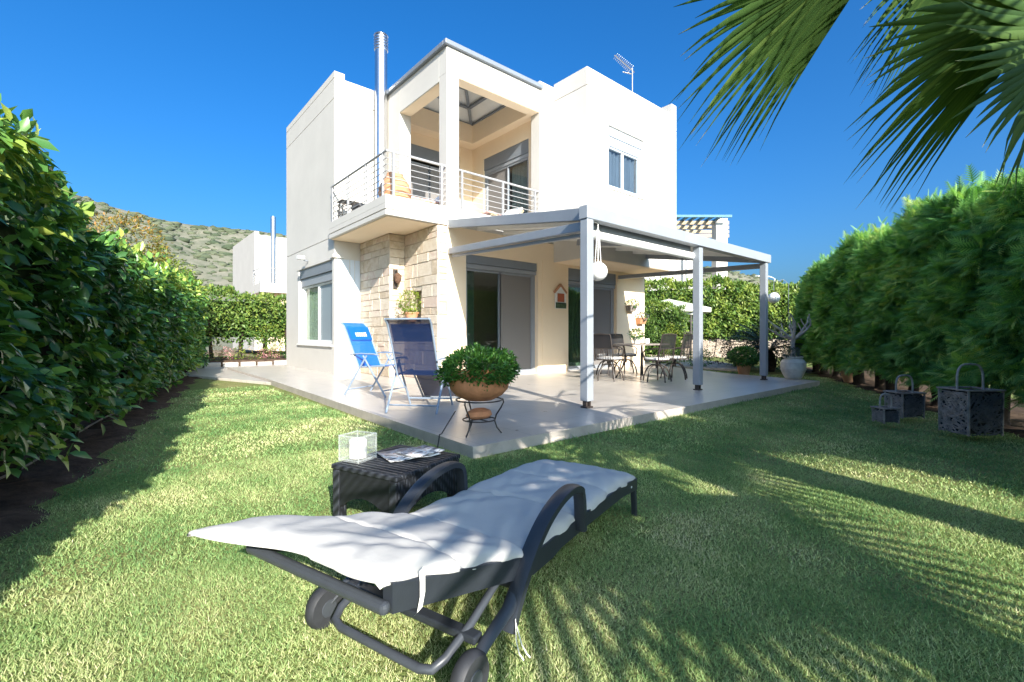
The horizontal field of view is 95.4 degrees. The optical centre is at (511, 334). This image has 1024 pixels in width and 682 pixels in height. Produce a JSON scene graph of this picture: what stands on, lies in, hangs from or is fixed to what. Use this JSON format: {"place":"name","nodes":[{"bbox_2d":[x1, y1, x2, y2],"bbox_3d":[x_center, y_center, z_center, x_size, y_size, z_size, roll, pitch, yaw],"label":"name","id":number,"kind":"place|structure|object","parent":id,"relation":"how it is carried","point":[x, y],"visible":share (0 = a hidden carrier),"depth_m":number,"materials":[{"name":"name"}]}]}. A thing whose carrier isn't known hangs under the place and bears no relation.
{"place":"outdoors","nodes":[
{"label":"outdoors","id":0,"kind":"place"},
{"bbox_2d":[0,376,201,540],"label":"soil strip","id":1,"kind":"object","parent":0,"point":[40,482],"visible":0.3,"depth_m":3.57,"materials":[{"name":"brown soil"}]},
{"bbox_2d":[0,414,112,479],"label":"irrigation pipe","id":2,"kind":"object","parent":1,"relation":"on","point":[35,460],"visible":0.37,"depth_m":4.13,"materials":[{"name":"black plastic"}]},
{"bbox_2d":[0,93,210,483],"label":"laurel hedge","id":3,"kind":"object","parent":1,"relation":"on","point":[94,320],"visible":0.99,"depth_m":3.51,"materials":[{"name":"green plant"}]},
{"bbox_2d":[87,208,175,264],"bbox_3d":[-9.906,-1.007,11.931,2.128,4.301,2.038,0,0,-41],"label":"tree","id":4,"kind":"object","parent":1,"relation":"on","point":[134,228],"visible":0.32,"depth_m":11.89,"materials":[{"name":"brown plant"}]},
{"bbox_2d":[186,364,285,384],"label":"path","id":5,"kind":"structure","parent":0,"point":[220,373],"depth_m":11.22,"materials":[{"name":"tile"}]},
{"bbox_2d":[201,350,284,356],"bbox_3d":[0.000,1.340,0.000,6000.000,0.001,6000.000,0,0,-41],"label":"ground","id":6,"kind":"structure","parent":0,"point":[250,352],"depth_m":34.09,"materials":[{"name":"brown soil"}]},
{"bbox_2d":[233,216,286,350],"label":"house","id":7,"kind":"structure","parent":6,"relation":"on","point":[259,263],"depth_m":29.85,"materials":[{"name":"white paint"}]},
{"bbox_2d":[76,195,776,349],"bbox_3d":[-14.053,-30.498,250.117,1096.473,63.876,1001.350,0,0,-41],"label":"hill","id":8,"kind":"structure","parent":0,"point":[217,278],"depth_m":145.85,"materials":[{"name":"green plant"}]},
{"bbox_2d":[5,196,789,340],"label":"hill scrub","id":9,"kind":"object","parent":8,"relation":"on","point":[200,255],"visible":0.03,"depth_m":168.24,"materials":[{"name":"green plant"}]},
{"bbox_2d":[0,354,1023,681],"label":"lawn","id":10,"kind":"structure","parent":0,"point":[268,510],"depth_m":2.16,"materials":[{"name":"green plant"}]},
{"bbox_2d":[131,243,195,276],"bbox_3d":[-10.212,-0.714,13.107,2.151,3.715,2.087,0,0,9],"label":"tree","id":11,"kind":"object","parent":10,"relation":"on","point":[178,264],"visible":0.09,"depth_m":13.32,"materials":[{"name":"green plant"}]},
{"bbox_2d":[175,265,212,319],"bbox_3d":[-9.832,-0.445,13.450,2.035,3.178,1.954,0,0,-2],"label":"tree","id":12,"kind":"object","parent":10,"relation":"on","point":[202,293],"visible":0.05,"depth_m":13.77,"materials":[{"name":"green plant"}]},
{"bbox_2d":[196,360,285,367],"bbox_3d":[-8.357,0.973,14.758,6.092,0.235,0.156,0,0,-35],"label":"bed edging","id":13,"kind":"object","parent":10,"relation":"on","point":[252,363],"visible":0.14,"depth_m":14.62,"materials":[{"name":"concrete"}]},
{"bbox_2d":[199,283,285,357],"bbox_3d":[-9.680,-0.398,17.074,10.195,2.995,1.678,0,0,-36],"label":"clipped hedge","id":14,"kind":"object","parent":10,"relation":"on","point":[239,319],"visible":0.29,"depth_m":16.64,"materials":[{"name":"green plant"}]},
{"bbox_2d":[202,355,285,367],"bbox_3d":[-9.182,0.980,15.831,6.199,0.320,3.198,0,0,-41],"label":"flower bed","id":15,"kind":"object","parent":10,"relation":"on","point":[255,359],"visible":0.04,"depth_m":15.10,"materials":[{"name":"brown soil"}]},
{"bbox_2d":[209,343,224,360],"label":"bedding plant","id":16,"kind":"object","parent":15,"relation":"on","point":[219,355],"visible":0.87,"depth_m":14.54,"materials":[{"name":"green plant"}]},
{"bbox_2d":[219,346,234,359],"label":"bedding plant","id":17,"kind":"object","parent":15,"relation":"on","point":[230,355],"visible":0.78,"depth_m":15.06,"materials":[{"name":"pink plant"}]},
{"bbox_2d":[233,346,246,358],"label":"bedding plant","id":18,"kind":"object","parent":15,"relation":"on","point":[243,352],"visible":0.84,"depth_m":15.35,"materials":[{"name":"green plant"}]},
{"bbox_2d":[246,342,261,359],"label":"bedding plant","id":19,"kind":"object","parent":15,"relation":"on","point":[253,352],"visible":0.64,"depth_m":15.23,"materials":[{"name":"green plant"}]},
{"bbox_2d":[256,348,270,357],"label":"bedding plant","id":20,"kind":"object","parent":15,"relation":"on","point":[257,355],"visible":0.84,"depth_m":15.78,"materials":[{"name":"pink plant"}]},
{"bbox_2d":[254,323,284,355],"bbox_3d":[-8.297,0.193,16.062,1.018,1.186,1.013,0,0,-41],"label":"shrub","id":21,"kind":"object","parent":15,"relation":"on","point":[270,338],"visible":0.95,"depth_m":15.96,"materials":[{"name":"green plant"}]},
{"bbox_2d":[268,347,282,357],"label":"bedding plant","id":22,"kind":"object","parent":15,"relation":"on","point":[274,354],"visible":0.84,"depth_m":15.94,"materials":[{"name":"pink plant"}]},
{"bbox_2d":[278,337,285,357],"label":"shrub","id":23,"kind":"object","parent":15,"relation":"on","point":[282,347],"visible":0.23,"depth_m":15.63,"materials":[{"name":"green plant"}]},
{"bbox_2d":[331,444,459,515],"bbox_3d":[-0.649,0.894,2.661,0.490,0.376,0.530,0,0,31],"label":"side table","id":24,"kind":"object","parent":10,"relation":"on","point":[380,483],"visible":0.69,"depth_m":2.50,"materials":[{"name":"grey wicker"}]},
{"bbox_2d":[349,437,366,458],"bbox_3d":[-0.868,0.632,2.625,0.150,0.145,0.150,0,0,25],"label":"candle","id":25,"kind":"object","parent":24,"relation":"on","point":[358,448],"visible":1,"depth_m":2.59,"materials":[{"name":"white wax"}]},
{"bbox_2d":[376,446,439,461],"bbox_3d":[-0.608,0.698,2.729,0.300,0.012,0.240,0,0,-34],"label":"magazine","id":26,"kind":"object","parent":24,"relation":"on","point":[391,456],"visible":0.63,"depth_m":2.67,"materials":[{"name":"white paper"}]},
{"bbox_2d":[394,445,444,457],"bbox_3d":[-0.543,0.688,2.745,0.190,0.012,0.221,0,0,41],"label":"magazine","id":27,"kind":"object","parent":26,"relation":"on","point":[419,451],"visible":1,"depth_m":2.74,"materials":[{"name":"white paper"}]},
{"bbox_2d":[187,459,636,681],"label":"sun lounger","id":28,"kind":"object","parent":10,"relation":"on","point":[514,530],"visible":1,"depth_m":1.57,"materials":[{"name":"white fabric"}]},
{"bbox_2d":[437,411,455,447],"bbox_3d":[-0.657,0.896,3.847,0.121,0.338,1.202,0,0,6],"label":"cable","id":29,"kind":"object","parent":10,"relation":"on","point":[444,429],"visible":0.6,"depth_m":4.38,"materials":[{"name":"rubber"}]},
{"bbox_2d":[644,297,688,362],"bbox_3d":[4.737,-0.154,16.229,2.506,2.495,1.462,0,0,0],"label":"box hedge","id":30,"kind":"object","parent":10,"relation":"on","point":[659,319],"visible":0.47,"depth_m":15.86,"materials":[{"name":"green plant"}]},
{"bbox_2d":[661,322,681,366],"bbox_3d":[4.935,0.342,14.401,0.705,1.493,0.688,0,0,2],"label":"shrub","id":31,"kind":"object","parent":10,"relation":"on","point":[676,343],"visible":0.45,"depth_m":14.37,"materials":[{"name":"green plant"}]},
{"bbox_2d":[684,348,712,366],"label":"shrub","id":32,"kind":"object","parent":10,"relation":"on","point":[691,352],"visible":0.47,"depth_m":14.34,"materials":[{"name":"green plant"}]},
{"bbox_2d":[703,337,732,363],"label":"shrub","id":33,"kind":"object","parent":10,"relation":"on","point":[715,361],"visible":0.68,"depth_m":15.53,"materials":[{"name":"green plant"}]},
{"bbox_2d":[651,339,789,357],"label":"garden wall","id":34,"kind":"structure","parent":10,"relation":"on","point":[714,348],"depth_m":21.04,"materials":[{"name":"stone"}]},
{"bbox_2d":[644,273,801,340],"bbox_3d":[8.315,-1.275,22.250,21.378,3.898,1.998,0,0,2],"label":"long hedge","id":35,"kind":"object","parent":34,"relation":"on","point":[730,305],"visible":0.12,"depth_m":21.69,"materials":[{"name":"green plant"}]},
{"bbox_2d":[720,330,758,365],"bbox_3d":[7.340,0.474,14.828,1.344,1.260,1.278,0,0,-41],"label":"shrub","id":36,"kind":"object","parent":10,"relation":"on","point":[730,336],"visible":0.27,"depth_m":14.85,"materials":[{"name":"green plant"}]},
{"bbox_2d":[727,345,759,374],"bbox_3d":[5.693,0.643,11.437,0.775,0.755,0.748,0,0,-41],"label":"potted shrub","id":37,"kind":"object","parent":10,"relation":"on","point":[751,357],"visible":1,"depth_m":11.29,"materials":[{"name":"green plant"}]},
{"bbox_2d":[707,323,814,375],"bbox_3d":[7.175,0.466,13.083,2.980,1.549,3.279,0,0,36],"label":"cycad","id":38,"kind":"object","parent":10,"relation":"on","point":[773,347],"visible":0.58,"depth_m":12.88,"materials":[{"name":"green plant"}]},
{"bbox_2d":[743,312,796,368],"bbox_3d":[7.830,0.262,13.909,1.782,1.912,1.737,0,0,-1],"label":"shrub","id":39,"kind":"object","parent":10,"relation":"on","point":[770,338],"visible":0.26,"depth_m":13.87,"materials":[{"name":"green plant"}]},
{"bbox_2d":[768,279,788,349],"bbox_3d":[7.993,-0.304,14.062,0.566,2.689,0.326,0,0,-17],"label":"garden lamp","id":40,"kind":"object","parent":10,"relation":"on","point":[773,297],"visible":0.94,"depth_m":13.96,"materials":[{"name":"grey metal"}]},
{"bbox_2d":[668,0,1023,212],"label":"fan palm","id":41,"kind":"object","parent":10,"relation":"on","point":[969,52],"visible":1,"depth_m":1.92,"materials":[{"name":"green plant"}]},
{"bbox_2d":[870,393,901,423],"bbox_3d":[4.412,0.868,5.504,0.224,0.345,0.194,0,0,-4],"label":"twig basket","id":42,"kind":"object","parent":10,"relation":"on","point":[888,414],"visible":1,"depth_m":5.44,"materials":[{"name":"grey plant"}]},
{"bbox_2d":[883,375,926,417],"bbox_3d":[4.961,0.775,5.894,0.324,0.530,0.284,0,0,-4],"label":"twig basket","id":43,"kind":"object","parent":10,"relation":"on","point":[910,403],"visible":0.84,"depth_m":5.78,"materials":[{"name":"grey wicker"}]},
{"bbox_2d":[936,363,1005,436],"bbox_3d":[4.827,0.672,4.912,0.414,0.736,0.344,0,0,-4],"label":"lantern","id":44,"kind":"object","parent":10,"relation":"on","point":[969,412],"visible":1,"depth_m":4.77,"materials":[{"name":"grey metal"}]},
{"bbox_2d":[0,0,1023,284],"label":"sky","id":45,"kind":"structure","parent":0,"point":[181,111],"materials":[{"name":"blue"}]},
{"bbox_2d":[228,364,819,458],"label":"terrace","id":46,"kind":"structure","parent":0,"point":[540,409],"depth_m":6.68,"materials":[{"name":"tile"}]},
{"bbox_2d":[340,322,408,396],"bbox_3d":[-2.199,0.383,7.445,0.900,1.150,0.658,0,0,21],"label":"folding chair","id":47,"kind":"object","parent":46,"relation":"on","point":[363,348],"visible":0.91,"depth_m":7.46,"materials":[{"name":"blue fabric"}]},
{"bbox_2d":[384,318,458,413],"bbox_3d":[-1.126,0.383,6.107,0.658,1.150,1.388,0,0,9],"label":"folding chair","id":48,"kind":"object","parent":46,"relation":"on","point":[413,346],"visible":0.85,"depth_m":5.69,"materials":[{"name":"blue fabric"}]},
{"bbox_2d":[455,397,503,437],"bbox_3d":[-0.320,0.782,4.469,0.455,0.338,0.466,0,0,-41],"label":"planter stand","id":49,"kind":"object","parent":46,"relation":"on","point":[471,421],"visible":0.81,"depth_m":4.36,"materials":[{"name":"metal"}]},
{"bbox_2d":[433,341,520,400],"bbox_3d":[-0.323,0.348,4.475,0.837,0.564,0.828,0,0,8],"label":"planter bowl","id":50,"kind":"object","parent":49,"relation":"on","point":[475,381],"visible":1,"depth_m":4.24,"materials":[{"name":"ceramic"}]},
{"bbox_2d":[466,408,491,418],"bbox_3d":[-0.315,0.756,4.465,0.286,0.100,0.182,0,0,-41],"label":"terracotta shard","id":51,"kind":"object","parent":49,"relation":"on","point":[479,413],"visible":0.96,"depth_m":4.39,"materials":[{"name":"orange ceramic"}]},
{"bbox_2d":[286,31,675,376],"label":"house","id":52,"kind":"structure","parent":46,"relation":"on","point":[461,131],"depth_m":11.37,"materials":[{"name":"white paint"}]},
{"bbox_2d":[296,255,307,261],"bbox_3d":[-5.559,-2.011,12.401,0.304,0.138,0.160,0,0,-41],"label":"flood light","id":53,"kind":"object","parent":52,"relation":"attached to","point":[299,257],"visible":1,"depth_m":12.32,"materials":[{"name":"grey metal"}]},
{"bbox_2d":[297,259,359,346],"bbox_3d":[-4.922,-0.747,12.334,0.665,2.105,2.868,0,0,-40],"label":"window","id":54,"kind":"structure","parent":52,"relation":"in","point":[317,279],"depth_m":11.73,"materials":[{"name":"white paint"}]},
{"bbox_2d":[337,199,358,217],"bbox_3d":[-3.826,-2.770,10.870,0.400,0.622,0.320,0,0,-41],"label":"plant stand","id":55,"kind":"object","parent":52,"relation":"on","point":[345,202],"visible":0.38,"depth_m":10.76,"materials":[{"name":"metal"}]},
{"bbox_2d":[351,203,363,210],"bbox_3d":[-3.288,-2.645,10.316,0.400,0.370,0.440,0,0,-41],"label":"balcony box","id":56,"kind":"object","parent":52,"relation":"on","point":[357,206],"visible":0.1,"depth_m":10.11,"materials":[{"name":"white"}]},
{"bbox_2d":[378,172,411,198],"bbox_3d":[-2.344,-2.830,9.334,0.658,0.740,0.658,0,0,-41],"label":"balcony jar","id":57,"kind":"object","parent":52,"relation":"on","point":[399,183],"visible":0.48,"depth_m":9.11,"materials":[{"name":"ceramic"}]},
{"bbox_2d":[393,269,401,288],"bbox_3d":[-2.523,-1.220,10.252,0.170,0.420,0.211,0,0,-41],"label":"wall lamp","id":58,"kind":"object","parent":52,"relation":"attached to","point":[397,276],"visible":1,"depth_m":10.23,"materials":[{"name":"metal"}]},
{"bbox_2d":[395,290,421,317],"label":"niche plant","id":59,"kind":"object","parent":52,"relation":"on","point":[409,313],"visible":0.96,"depth_m":9.93,"materials":[{"name":"green plant"}]},
{"bbox_2d":[410,196,438,204],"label":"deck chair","id":60,"kind":"object","parent":52,"relation":"on","point":[426,200],"visible":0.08,"depth_m":9.77,"materials":[{"name":"white wood"}]},
{"bbox_2d":[411,144,438,200],"bbox_3d":[-2.253,-3.775,12.739,1.880,2.570,0.120,0,0,-40],"label":"sliding door","id":61,"kind":"structure","parent":52,"relation":"in","point":[417,151],"depth_m":12.62,"materials":[{"name":"grey paint"}]},
{"bbox_2d":[466,255,536,373],"bbox_3d":[-0.267,-0.381,10.675,2.100,2.657,0.221,0,0,-40],"label":"sliding door","id":62,"kind":"structure","parent":52,"relation":"in","point":[515,279],"depth_m":10.90,"materials":[{"name":"grey paint"}]},
{"bbox_2d":[480,207,523,215],"bbox_3d":[-0.308,-2.817,11.299,0.580,0.713,1.312,0,0,37],"label":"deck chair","id":63,"kind":"object","parent":52,"relation":"on","point":[519,210],"visible":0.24,"depth_m":11.54,"materials":[{"name":"white wood"}]},
{"bbox_2d":[484,139,528,213],"bbox_3d":[-0.098,-3.770,12.633,0.220,2.420,1.900,0,0,-40],"label":"sliding door","id":64,"kind":"structure","parent":52,"relation":"in","point":[497,166],"depth_m":12.58,"materials":[{"name":"grey paint"}]},
{"bbox_2d":[553,284,566,308],"bbox_3d":[1.237,-0.951,11.686,0.480,0.622,0.099,0,0,-41],"label":"wall plaque","id":65,"kind":"object","parent":52,"relation":"attached to","point":[560,291],"depth_m":11.67,"materials":[{"name":"white wood"}]},
{"bbox_2d":[568,268,615,369],"bbox_3d":[2.121,-0.381,12.714,2.020,2.657,0.221,0,0,-40],"label":"sliding door","id":66,"kind":"structure","parent":52,"relation":"in","point":[603,290],"depth_m":12.82,"materials":[{"name":"grey paint"}]},
{"bbox_2d":[613,53,633,91],"bbox_3d":[3.009,-6.702,12.515,0.616,1.584,0.300,0,0,-11],"label":"tv antenna","id":67,"kind":"object","parent":52,"relation":"on","point":[629,68],"visible":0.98,"depth_m":12.53,"materials":[{"name":"metal"}]},
{"bbox_2d":[607,126,645,199],"bbox_3d":[2.837,-4.312,11.869,1.570,1.555,0.296,0,0,-40],"label":"window","id":68,"kind":"structure","parent":52,"relation":"in","point":[624,150],"depth_m":11.89,"materials":[{"name":"white metal"}]},
{"bbox_2d":[624,299,639,311],"bbox_3d":[3.494,-0.861,13.572,0.498,0.402,0.492,0,0,-41],"label":"wall planter","id":69,"kind":"object","parent":52,"relation":"attached to","point":[631,308],"visible":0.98,"depth_m":13.47,"materials":[{"name":"green plant"}]},
{"bbox_2d":[635,312,649,323],"bbox_3d":[3.863,-0.493,13.868,0.486,0.386,0.517,0,0,-41],"label":"wall planter","id":70,"kind":"object","parent":52,"relation":"attached to","point":[642,320],"visible":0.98,"depth_m":13.80,"materials":[{"name":"ceramic"}]},
{"bbox_2d":[594,334,620,375],"bbox_3d":[2.232,0.466,10.877,0.614,0.963,0.571,0,0,45],"label":"dining chair","id":71,"kind":"object","parent":46,"relation":"on","point":[615,355],"visible":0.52,"depth_m":10.81,"materials":[{"name":"metal"}]},
{"bbox_2d":[593,333,623,381],"bbox_3d":[1.979,0.466,9.569,0.614,0.963,0.571,0,0,-44],"label":"dining chair","id":72,"kind":"object","parent":46,"relation":"on","point":[602,341],"visible":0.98,"depth_m":9.42,"materials":[{"name":"metal"}]},
{"bbox_2d":[448,204,770,408],"bbox_3d":[2.014,-0.700,9.636,6.439,3.296,4.278,0,0,-41],"label":"pergola","id":73,"kind":"object","parent":46,"relation":"on","point":[623,232],"visible":0.98,"depth_m":7.52,"materials":[{"name":"grey paint"}]},
{"bbox_2d":[593,221,607,280],"bbox_3d":[1.138,-1.096,6.166,0.249,0.782,0.249,0,0,-41],"label":"hanging globe","id":74,"kind":"object","parent":73,"relation":"hanging from","point":[600,270],"visible":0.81,"depth_m":6.08,"materials":[{"name":"white glass"}]},
{"bbox_2d":[610,334,637,373],"bbox_3d":[2.743,0.466,11.284,0.571,0.963,0.614,0,0,-36],"label":"dining chair","id":75,"kind":"object","parent":46,"relation":"on","point":[617,339],"visible":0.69,"depth_m":11.39,"materials":[{"name":"metal"}]},
{"bbox_2d":[613,343,667,379],"bbox_3d":[2.868,0.585,10.300,1.440,0.750,0.920,0,0,-44],"label":"dining table","id":76,"kind":"object","parent":46,"relation":"on","point":[641,358],"visible":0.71,"depth_m":10.15,"materials":[{"name":"metal"}]},
{"bbox_2d":[627,327,645,343],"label":"table plant","id":77,"kind":"object","parent":76,"relation":"on","point":[636,339],"visible":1,"depth_m":10.20,"materials":[{"name":"green plant"}]},
{"bbox_2d":[642,333,676,382],"bbox_3d":[2.907,0.466,9.323,0.571,0.963,0.614,0,0,-35],"label":"dining chair","id":78,"kind":"object","parent":46,"relation":"on","point":[667,341],"visible":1,"depth_m":9.18,"materials":[{"name":"metal"}]},
{"bbox_2d":[660,333,692,379],"bbox_3d":[3.459,0.466,9.870,0.614,0.963,0.571,0,0,42],"label":"dining chair","id":79,"kind":"object","parent":46,"relation":"on","point":[687,341],"visible":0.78,"depth_m":9.73,"materials":[{"name":"metal"}]},
{"bbox_2d":[780,356,806,378],"bbox_3d":[5.987,0.710,9.927,0.492,0.480,0.492,0,0,-41],"label":"amphora","id":80,"kind":"object","parent":46,"relation":"on","point":[793,367],"visible":0.98,"depth_m":9.76,"materials":[{"name":"ceramic"}]},
{"bbox_2d":[768,312,811,356],"bbox_3d":[5.941,0.032,10.066,0.764,0.981,0.953,0,0,-41],"label":"bare tree","id":81,"kind":"object","parent":80,"relation":"on","point":[793,337],"visible":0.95,"depth_m":9.90,"materials":[{"name":"grey plant"}]},
{"bbox_2d":[780,347,803,357],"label":"succulent","id":82,"kind":"object","parent":80,"relation":"in","point":[798,351],"visible":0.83,"depth_m":9.86,"materials":[{"name":"green plant"}]},
{"bbox_2d":[644,215,731,340],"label":"house","id":83,"kind":"structure","parent":0,"point":[719,227],"depth_m":30.00,"materials":[{"name":"white paint"}]},
{"bbox_2d":[644,356,737,370],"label":"garden path","id":84,"kind":"structure","parent":0,"point":[722,366],"depth_m":14.73,"materials":[{"name":"stone"}]},
{"bbox_2d":[644,298,710,312],"bbox_3d":[6.019,-0.180,17.897,2.864,2.380,2.864,0,0,-29],"label":"parasol","id":85,"kind":"object","parent":84,"relation":"on","point":[689,307],"visible":0.34,"depth_m":16.87,"materials":[{"name":"white fabric"}]},
{"bbox_2d":[683,312,692,361],"bbox_3d":[6.424,0.130,16.730,0.600,1.820,0.100,0,0,0],"label":"trellis","id":86,"kind":"object","parent":84,"relation":"on","point":[690,313],"visible":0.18,"depth_m":16.71,"materials":[{"name":"metal"}]},
{"bbox_2d":[805,367,1023,437],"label":"soil strip","id":87,"kind":"object","parent":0,"point":[1016,427],"visible":0.24,"depth_m":7.84,"materials":[{"name":"brown soil"}]},
{"bbox_2d":[840,370,852,382],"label":"potted shrub","id":88,"kind":"object","parent":87,"relation":"on","point":[847,378],"visible":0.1,"depth_m":10.03,"materials":[{"name":"ceramic"}]},
{"bbox_2d":[782,162,1023,424],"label":"cypress hedge","id":89,"kind":"object","parent":87,"relation":"on","point":[928,291],"visible":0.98,"depth_m":6.36,"materials":[{"name":"green plant"}]}
]}

